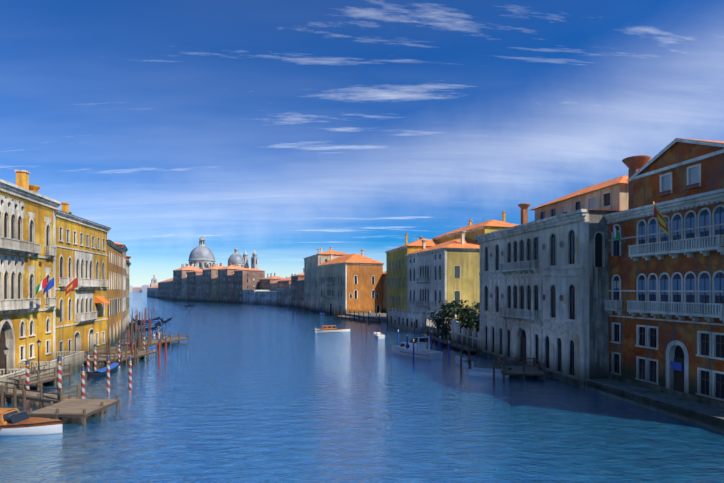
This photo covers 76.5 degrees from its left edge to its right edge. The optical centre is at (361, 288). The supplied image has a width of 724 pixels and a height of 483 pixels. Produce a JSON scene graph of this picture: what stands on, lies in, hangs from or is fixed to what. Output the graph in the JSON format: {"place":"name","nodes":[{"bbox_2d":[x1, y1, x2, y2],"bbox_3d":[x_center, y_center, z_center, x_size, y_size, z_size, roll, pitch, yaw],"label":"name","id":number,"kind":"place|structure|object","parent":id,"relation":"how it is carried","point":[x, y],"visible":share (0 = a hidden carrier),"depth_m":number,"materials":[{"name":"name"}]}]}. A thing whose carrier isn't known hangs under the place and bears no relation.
{"place":"outdoors","nodes":[
{"label":"outdoors","id":0,"kind":"place"},
{"bbox_2d":[69,212,124,346],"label":"house","id":1,"kind":"structure","parent":0,"point":[114,287],"depth_m":84.13,"materials":[{"name":"paint"}]},
{"bbox_2d":[112,241,127,336],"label":"house","id":2,"kind":"structure","parent":0,"point":[123,246],"depth_m":100.20,"materials":[{"name":"beige paint"}]},
{"bbox_2d":[126,260,130,330],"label":"house","id":3,"kind":"structure","parent":0,"point":[128,263],"depth_m":114.25,"materials":[{"name":"yellow paint"}]},
{"bbox_2d":[147,275,157,297],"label":"customs house","id":4,"kind":"structure","parent":0,"point":[152,290],"depth_m":571.84,"materials":[{"name":"grey stone"}]},
{"bbox_2d":[243,290,270,303],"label":"white palace","id":5,"kind":"structure","parent":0,"point":[249,296],"depth_m":307.09,"materials":[{"name":"stone"}]},
{"bbox_2d":[255,291,276,305],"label":"white palace","id":6,"kind":"structure","parent":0,"point":[266,297],"depth_m":287.78,"materials":[{"name":"stone"}]},
{"bbox_2d":[276,288,290,306],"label":"white palace","id":7,"kind":"structure","parent":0,"point":[283,296],"depth_m":265.28,"materials":[{"name":"stone"}]},
{"bbox_2d":[0,292,723,482],"bbox_3d":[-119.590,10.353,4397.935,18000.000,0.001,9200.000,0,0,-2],"label":"water","id":8,"kind":"structure","parent":0,"point":[239,393],"depth_m":35.78,"materials":[{"name":"blue liquid"}]},
{"bbox_2d":[0,385,3,407],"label":"pile","id":9,"kind":"object","parent":8,"relation":"on","point":[1,396],"visible":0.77,"depth_m":38.38,"materials":[{"name":"brown wood"}]},
{"bbox_2d":[13,386,16,407],"bbox_3d":[-28.394,9.638,37.593,0.240,3.430,0.252,0,0,-3],"label":"pile","id":10,"kind":"object","parent":8,"relation":"on","point":[14,397],"visible":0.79,"depth_m":37.51,"materials":[{"name":"brown wood"}]},
{"bbox_2d":[23,390,25,410],"bbox_3d":[-26.762,9.688,36.438,0.240,3.330,0.252,0,0,40],"label":"pile","id":11,"kind":"object","parent":8,"relation":"on","point":[24,400],"visible":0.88,"depth_m":36.35,"materials":[{"name":"brown wood"}]},
{"bbox_2d":[25,358,29,389],"bbox_3d":[-31.450,8.943,43.212,0.360,4.820,0.360,0,0,-42],"label":"striped mooring pole","id":12,"kind":"object","parent":8,"relation":"on","point":[27,363],"visible":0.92,"depth_m":43.09,"materials":[{"name":"multicoloured wood"}]},
{"bbox_2d":[0,408,62,435],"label":"water taxi","id":13,"kind":"object","parent":8,"relation":"on","point":[14,422],"visible":0.79,"depth_m":32.52,"materials":[{"name":"white"}]},
{"bbox_2d":[0,364,71,389],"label":"landing stage","id":14,"kind":"object","parent":8,"relation":"on","point":[48,377],"visible":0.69,"depth_m":48.09,"materials":[{"name":"brown wood"}]},
{"bbox_2d":[0,378,79,408],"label":"gangway","id":15,"kind":"object","parent":8,"relation":"on","point":[41,396],"visible":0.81,"depth_m":40.02,"materials":[{"name":"brown wood"}]},
{"bbox_2d":[0,170,83,397],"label":"building","id":16,"kind":"structure","parent":8,"relation":"on","point":[28,247],"depth_m":51.84,"materials":[{"name":"paint"}]},
{"bbox_2d":[3,347,8,374],"bbox_3d":[-33.968,7.323,43.843,0.411,3.760,0.411,0,0,-15],"label":"lamp post","id":17,"kind":"object","parent":16,"relation":"on","point":[5,349],"visible":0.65,"depth_m":43.80,"materials":[{"name":"grey metal"}]},
{"bbox_2d":[25,276,46,297],"bbox_3d":[-35.727,-0.140,50.345,2.177,2.415,0.306,0,0,-9],"label":"italian flag","id":18,"kind":"object","parent":16,"relation":"attached to","point":[42,284],"visible":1,"depth_m":50.42,"materials":[{"name":"multicoloured fabric"}]},
{"bbox_2d":[37,339,40,372],"bbox_3d":[-35.032,7.323,49.816,0.411,3.760,0.411,0,0,12],"label":"lamp post","id":19,"kind":"object","parent":16,"relation":"on","point":[38,343],"visible":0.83,"depth_m":49.76,"materials":[{"name":"grey metal"}]},
{"bbox_2d":[33,277,53,297],"bbox_3d":[-35.987,-0.140,51.924,2.177,2.415,0.306,0,0,-9],"label":"flag","id":20,"kind":"object","parent":16,"relation":"attached to","point":[50,284],"visible":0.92,"depth_m":52.01,"materials":[{"name":"blue fabric"}]},
{"bbox_2d":[55,277,77,296],"bbox_3d":[-36.862,-0.223,57.248,2.582,2.582,0.306,0,0,-9],"label":"flag","id":21,"kind":"object","parent":16,"relation":"attached to","point":[71,286],"visible":1,"depth_m":57.33,"materials":[{"name":"red fabric"}]},
{"bbox_2d":[57,354,61,399],"bbox_3d":[-25.525,8.443,38.773,0.360,5.820,0.360,0,0,-24],"label":"striped mooring pole","id":22,"kind":"object","parent":8,"relation":"on","point":[59,372],"visible":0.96,"depth_m":38.65,"materials":[{"name":"multicoloured wood"}]},
{"bbox_2d":[29,185,117,364],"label":"building","id":23,"kind":"structure","parent":8,"relation":"on","point":[81,307],"depth_m":65.63,"materials":[{"name":"paint"}]},
{"bbox_2d":[28,395,119,425],"bbox_3d":[-23.023,10.228,37.082,4.440,2.250,4.640,0,0,2],"label":"landing pontoon","id":24,"kind":"object","parent":8,"relation":"on","point":[78,408],"visible":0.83,"depth_m":36.51,"materials":[{"name":"brown wood"}]},
{"bbox_2d":[81,364,84,398],"bbox_3d":[-24.467,8.993,40.302,0.360,4.720,0.360,0,0,-26],"label":"striped mooring pole","id":25,"kind":"object","parent":8,"relation":"on","point":[82,382],"visible":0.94,"depth_m":40.19,"materials":[{"name":"multicoloured wood"}]},
{"bbox_2d":[86,350,89,378],"bbox_3d":[-31.411,9.193,52.716,0.360,4.320,0.360,0,0,11],"label":"striped mooring pole","id":26,"kind":"object","parent":8,"relation":"on","point":[88,359],"visible":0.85,"depth_m":52.61,"materials":[{"name":"multicoloured wood"}]},
{"bbox_2d":[94,343,96,370],"bbox_3d":[-33.761,9.093,58.154,0.360,4.520,0.360,0,0,40],"label":"striped mooring pole","id":27,"kind":"object","parent":8,"relation":"on","point":[95,356],"visible":0.92,"depth_m":58.05,"materials":[{"name":"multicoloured wood"}]},
{"bbox_2d":[87,352,121,378],"bbox_3d":[-31.328,9.518,56.344,1.420,2.030,11.150,0,0,-10],"label":"gondola","id":28,"kind":"object","parent":8,"relation":"on","point":[114,365],"visible":0.85,"depth_m":54.78,"materials":[{"name":"black"}]},
{"bbox_2d":[106,355,109,392],"bbox_3d":[-25.321,8.993,45.881,0.360,4.720,0.360,0,0,17],"label":"striped mooring pole","id":29,"kind":"object","parent":8,"relation":"on","point":[108,372],"visible":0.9,"depth_m":45.76,"materials":[{"name":"multicoloured wood"}]},
{"bbox_2d":[108,338,110,363],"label":"pole","id":30,"kind":"object","parent":8,"relation":"in","point":[109,348],"visible":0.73,"depth_m":59.62,"materials":[{"name":"brown wood"}]},
{"bbox_2d":[118,341,120,367],"bbox_3d":[-31.817,9.093,60.208,0.340,4.520,0.340,0,0,22],"label":"striped mooring pole","id":31,"kind":"object","parent":8,"relation":"on","point":[119,345],"visible":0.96,"depth_m":60.10,"materials":[{"name":"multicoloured wood"}]},
{"bbox_2d":[84,344,156,366],"bbox_3d":[-34.184,9.878,65.248,5.040,2.950,10.040,0,0,6],"label":"wooden dock","id":32,"kind":"object","parent":8,"relation":"on","point":[126,353],"visible":0.69,"depth_m":63.98,"materials":[{"name":"brown wood"}]},
{"bbox_2d":[128,355,131,391],"bbox_3d":[-23.224,8.993,46.039,0.360,4.720,0.360,0,0,11],"label":"striped mooring pole","id":33,"kind":"object","parent":8,"relation":"on","point":[130,372],"visible":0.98,"depth_m":45.92,"materials":[{"name":"multicoloured wood"}]},
{"bbox_2d":[131,341,132,361],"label":"pole","id":34,"kind":"object","parent":8,"relation":"on","point":[131,349],"visible":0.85,"depth_m":64.85,"materials":[{"name":"red wood"}]},
{"bbox_2d":[134,341,135,364],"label":"dark pole","id":35,"kind":"object","parent":8,"relation":"on","point":[135,353],"visible":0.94,"depth_m":62.30,"materials":[{"name":"brown wood"}]},
{"bbox_2d":[129,285,149,291],"bbox_3d":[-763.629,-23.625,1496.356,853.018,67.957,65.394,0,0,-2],"label":"distant buildings","id":36,"kind":"structure","parent":8,"relation":"on","point":[143,288],"depth_m":1484.39,"materials":[{"name":"grey"}]},
{"bbox_2d":[127,322,161,330],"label":"gondola","id":37,"kind":"object","parent":8,"relation":"on","point":[154,327],"visible":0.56,"depth_m":116.37,"materials":[{"name":"black"}]},
{"bbox_2d":[129,320,160,327],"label":"gondola","id":38,"kind":"object","parent":8,"relation":"on","point":[146,325],"visible":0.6,"depth_m":120.97,"materials":[{"name":"black"}]},
{"bbox_2d":[142,345,155,350],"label":"boat","id":39,"kind":"object","parent":8,"relation":"on","point":[153,347],"visible":0.23,"depth_m":74.11,"materials":[{"name":"blue"}]},
{"bbox_2d":[137,318,163,325],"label":"gondola","id":40,"kind":"object","parent":8,"relation":"on","point":[138,324],"visible":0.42,"depth_m":127.14,"materials":[{"name":"blue"}]},
{"bbox_2d":[120,332,188,349],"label":"landing stage","id":41,"kind":"structure","parent":8,"relation":"on","point":[178,338],"depth_m":82.78,"materials":[{"name":"brown wood"}]},
{"bbox_2d":[158,339,159,365],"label":"red pole","id":42,"kind":"object","parent":8,"relation":"on","point":[159,352],"visible":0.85,"depth_m":61.25,"materials":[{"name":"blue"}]},
{"bbox_2d":[145,316,172,322],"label":"gondola","id":43,"kind":"object","parent":8,"relation":"on","point":[167,320],"visible":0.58,"depth_m":141.04,"materials":[{"name":"blue"}]},
{"bbox_2d":[158,278,172,299],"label":"seminary","id":44,"kind":"structure","parent":8,"relation":"on","point":[165,289],"depth_m":451.07,"materials":[{"name":"stone"}]},
{"bbox_2d":[165,336,166,359],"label":"red pole","id":45,"kind":"object","parent":8,"relation":"on","point":[165,347],"visible":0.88,"depth_m":66.45,"materials":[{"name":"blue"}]},
{"bbox_2d":[181,277,186,300],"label":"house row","id":46,"kind":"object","parent":8,"relation":"on","point":[184,288],"visible":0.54,"depth_m":384.25,"materials":[{"name":"stone"}]},
{"bbox_2d":[173,264,198,300],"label":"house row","id":47,"kind":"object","parent":8,"relation":"on","point":[179,274],"visible":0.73,"depth_m":394.55,"materials":[{"name":"stone"}]},
{"bbox_2d":[187,267,202,300],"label":"house row","id":48,"kind":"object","parent":8,"relation":"on","point":[191,286],"visible":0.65,"depth_m":374.48,"materials":[{"name":"stone"}]},
{"bbox_2d":[195,273,202,301],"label":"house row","id":49,"kind":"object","parent":8,"relation":"on","point":[199,287],"visible":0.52,"depth_m":363.79,"materials":[{"name":"stone"}]},
{"bbox_2d":[203,263,224,301],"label":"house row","id":50,"kind":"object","parent":8,"relation":"on","point":[209,273],"visible":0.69,"depth_m":353.91,"materials":[{"name":"stone"}]},
{"bbox_2d":[211,277,217,301],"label":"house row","id":51,"kind":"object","parent":8,"relation":"on","point":[214,289],"visible":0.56,"depth_m":345.60,"materials":[{"name":"stone"}]},
{"bbox_2d":[181,236,257,268],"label":"domed church","id":52,"kind":"structure","parent":8,"relation":"on","point":[202,255],"depth_m":432.09,"materials":[{"name":"grey stone"}]},
{"bbox_2d":[217,262,243,302],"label":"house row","id":53,"kind":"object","parent":8,"relation":"on","point":[223,272],"visible":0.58,"depth_m":337.18,"materials":[{"name":"stone"}]},
{"bbox_2d":[227,273,233,302],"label":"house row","id":54,"kind":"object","parent":8,"relation":"on","point":[230,288],"visible":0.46,"depth_m":328.99,"materials":[{"name":"stone"}]},
{"bbox_2d":[234,265,264,303],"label":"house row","id":55,"kind":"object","parent":8,"relation":"on","point":[245,278],"visible":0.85,"depth_m":322.37,"materials":[{"name":"stone"}]},
{"bbox_2d":[260,273,284,289],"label":"house row","id":56,"kind":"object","parent":8,"relation":"on","point":[265,283],"visible":0.38,"depth_m":317.82,"materials":[{"name":"stone"}]},
{"bbox_2d":[270,277,286,290],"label":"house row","id":57,"kind":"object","parent":8,"relation":"on","point":[273,285],"visible":0.19,"depth_m":307.40,"materials":[{"name":"stone"}]},
{"bbox_2d":[277,274,295,287],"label":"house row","id":58,"kind":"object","parent":8,"relation":"on","point":[283,283],"visible":0.12,"depth_m":295.32,"materials":[{"name":"stone"}]},
{"bbox_2d":[290,268,303,307],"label":"house row","id":59,"kind":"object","parent":8,"relation":"on","point":[294,290],"visible":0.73,"depth_m":248.33,"materials":[{"name":"stone"}]},
{"bbox_2d":[297,279,303,309],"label":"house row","id":60,"kind":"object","parent":8,"relation":"on","point":[301,294],"visible":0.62,"depth_m":231.08,"materials":[{"name":"stone"}]},
{"bbox_2d":[304,247,348,312],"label":"tall cream building","id":61,"kind":"structure","parent":8,"relation":"on","point":[311,263],"depth_m":206.47,"materials":[{"name":"paint"}]},
{"bbox_2d":[314,325,349,332],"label":"water taxi","id":62,"kind":"object","parent":8,"relation":"on","point":[327,328],"visible":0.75,"depth_m":108.43,"materials":[{"name":"white"}]},
{"bbox_2d":[317,250,384,315],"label":"building","id":63,"kind":"structure","parent":8,"relation":"on","point":[350,283],"depth_m":175.60,"materials":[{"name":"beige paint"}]},
{"bbox_2d":[334,308,380,322],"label":"dock","id":64,"kind":"object","parent":8,"relation":"on","point":[358,319],"visible":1,"depth_m":146.32,"materials":[{"name":"brown wood"}]},
{"bbox_2d":[374,330,384,337],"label":"white launch","id":65,"kind":"object","parent":8,"relation":"on","point":[377,334],"visible":0.85,"depth_m":97.33,"materials":[{"name":"white"}]},
{"bbox_2d":[406,334,407,348],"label":"pole","id":66,"kind":"object","parent":8,"relation":"on","point":[406,341],"visible":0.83,"depth_m":70.36,"materials":[{"name":"blue paint"}]},
{"bbox_2d":[388,308,428,332],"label":"white terrace wing","id":67,"kind":"structure","parent":8,"relation":"on","point":[403,319],"depth_m":114.24,"materials":[{"name":"white paint"}]},
{"bbox_2d":[385,234,440,321],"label":"yellow palazzo","id":68,"kind":"structure","parent":8,"relation":"on","point":[396,278],"depth_m":129.15,"materials":[{"name":"paint"}]},
{"bbox_2d":[392,336,442,359],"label":"cabin cruiser","id":69,"kind":"object","parent":8,"relation":"on","point":[421,351],"visible":0.79,"depth_m":69.36,"materials":[{"name":"white plastic"}]},
{"bbox_2d":[439,336,440,350],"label":"pole","id":70,"kind":"object","parent":8,"relation":"on","point":[439,343],"visible":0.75,"depth_m":72.89,"materials":[{"name":"blue paint"}]},
{"bbox_2d":[405,231,479,328],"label":"building","id":71,"kind":"structure","parent":8,"relation":"on","point":[449,271],"depth_m":102.71,"materials":[{"name":"white paint"}]},
{"bbox_2d":[420,332,477,354],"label":"garden walkway","id":72,"kind":"structure","parent":8,"relation":"on","point":[454,344],"depth_m":80.27,"materials":[{"name":"grey stone"}]},
{"bbox_2d":[448,340,449,361],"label":"pole","id":73,"kind":"object","parent":8,"relation":"on","point":[448,351],"visible":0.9,"depth_m":64.83,"materials":[{"name":"blue paint"}]},
{"bbox_2d":[426,314,479,354],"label":"garden wall","id":74,"kind":"structure","parent":8,"relation":"on","point":[464,337],"depth_m":80.90,"materials":[{"name":"brick"},{"name":"stone"}]},
{"bbox_2d":[467,315,479,337],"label":"tree","id":75,"kind":"object","parent":74,"relation":"on","point":[477,329],"visible":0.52,"depth_m":76.54,"materials":[{"name":"green plant"}]},
{"bbox_2d":[471,302,479,326],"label":"tree","id":76,"kind":"object","parent":74,"relation":"on","point":[477,306],"visible":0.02,"depth_m":91.95,"materials":[{"name":"green plant"}]},
{"bbox_2d":[428,298,479,339],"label":"tree","id":77,"kind":"object","parent":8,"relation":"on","point":[465,313],"visible":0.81,"depth_m":85.87,"materials":[{"name":"green plant"}]},
{"bbox_2d":[460,347,461,375],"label":"pole","id":78,"kind":"object","parent":8,"relation":"on","point":[460,361],"visible":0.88,"depth_m":54.45,"materials":[{"name":"wood"}]},
{"bbox_2d":[455,355,473,366],"bbox_3d":[13.760,10.053,62.788,1.746,1.400,4.550,0,0,-12],"label":"covered boat","id":79,"kind":"object","parent":8,"relation":"on","point":[465,362],"visible":0.58,"depth_m":61.68,"materials":[{"name":"blue"}]},
{"bbox_2d":[469,348,470,368],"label":"pole","id":80,"kind":"object","parent":8,"relation":"on","point":[469,358],"visible":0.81,"depth_m":57.90,"materials":[{"name":"wood"}]},
{"bbox_2d":[431,211,516,243],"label":"yellow house","id":81,"kind":"structure","parent":8,"relation":"on","point":[474,230],"depth_m":110.47,"materials":[{"name":"tile"}]},
{"bbox_2d":[468,367,511,376],"bbox_3d":[15.131,10.053,54.465,4.950,1.400,1.746,0,0,8],"label":"covered boat","id":82,"kind":"object","parent":8,"relation":"on","point":[482,372],"visible":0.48,"depth_m":54.01,"materials":[{"name":"blue fabric"}]},
{"bbox_2d":[493,359,494,382],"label":"pole","id":83,"kind":"object","parent":8,"relation":"on","point":[493,370],"visible":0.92,"depth_m":50.26,"materials":[{"name":"wood"}]},
{"bbox_2d":[496,357,544,380],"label":"dock","id":84,"kind":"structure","parent":8,"relation":"on","point":[524,370],"depth_m":53.55,"materials":[{"name":"brown wood"}]},
{"bbox_2d":[475,175,627,388],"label":"white palazzo","id":85,"kind":"structure","parent":8,"relation":"on","point":[544,284],"depth_m":53.51,"materials":[{"name":"stone"}]},
{"bbox_2d":[584,378,723,432],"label":"quay pavement","id":86,"kind":"structure","parent":8,"relation":"on","point":[704,415],"depth_m":38.81,"materials":[{"name":"stone"}]},
{"bbox_2d":[604,138,723,408],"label":"orange palazzo","id":87,"kind":"structure","parent":86,"relation":"on","point":[664,306],"depth_m":40.51,"materials":[{"name":"paint"}]},
{"bbox_2d":[610,221,627,244],"bbox_3d":[25.271,-5.304,45.020,2.221,2.641,0.306,0,0,-11],"label":"italian flag","id":88,"kind":"object","parent":87,"relation":"attached to","point":[616,233],"visible":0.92,"depth_m":44.94,"materials":[{"name":"fabric"}]},
{"bbox_2d":[653,201,678,239],"bbox_3d":[25.517,-5.657,38.547,2.621,3.347,0.306,0,0,-11],"label":"flag","id":89,"kind":"object","parent":87,"relation":"attached to","point":[659,217],"visible":1,"depth_m":38.46,"materials":[{"name":"fabric"}]},
{"bbox_2d":[0,0,723,286],"label":"sky","id":90,"kind":"structure","parent":0,"point":[285,131],"materials":[{"name":"blue"}]},
{"bbox_2d":[346,313,385,321],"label":"campo quay","id":91,"kind":"structure","parent":0,"point":[375,317],"depth_m":159.31,"materials":[{"name":"white stone"}]},
{"bbox_2d":[383,271,385,312],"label":"building","id":92,"kind":"structure","parent":91,"relation":"on","point":[384,291],"depth_m":176.58,"materials":[{"name":"pink paint"}]}
]}

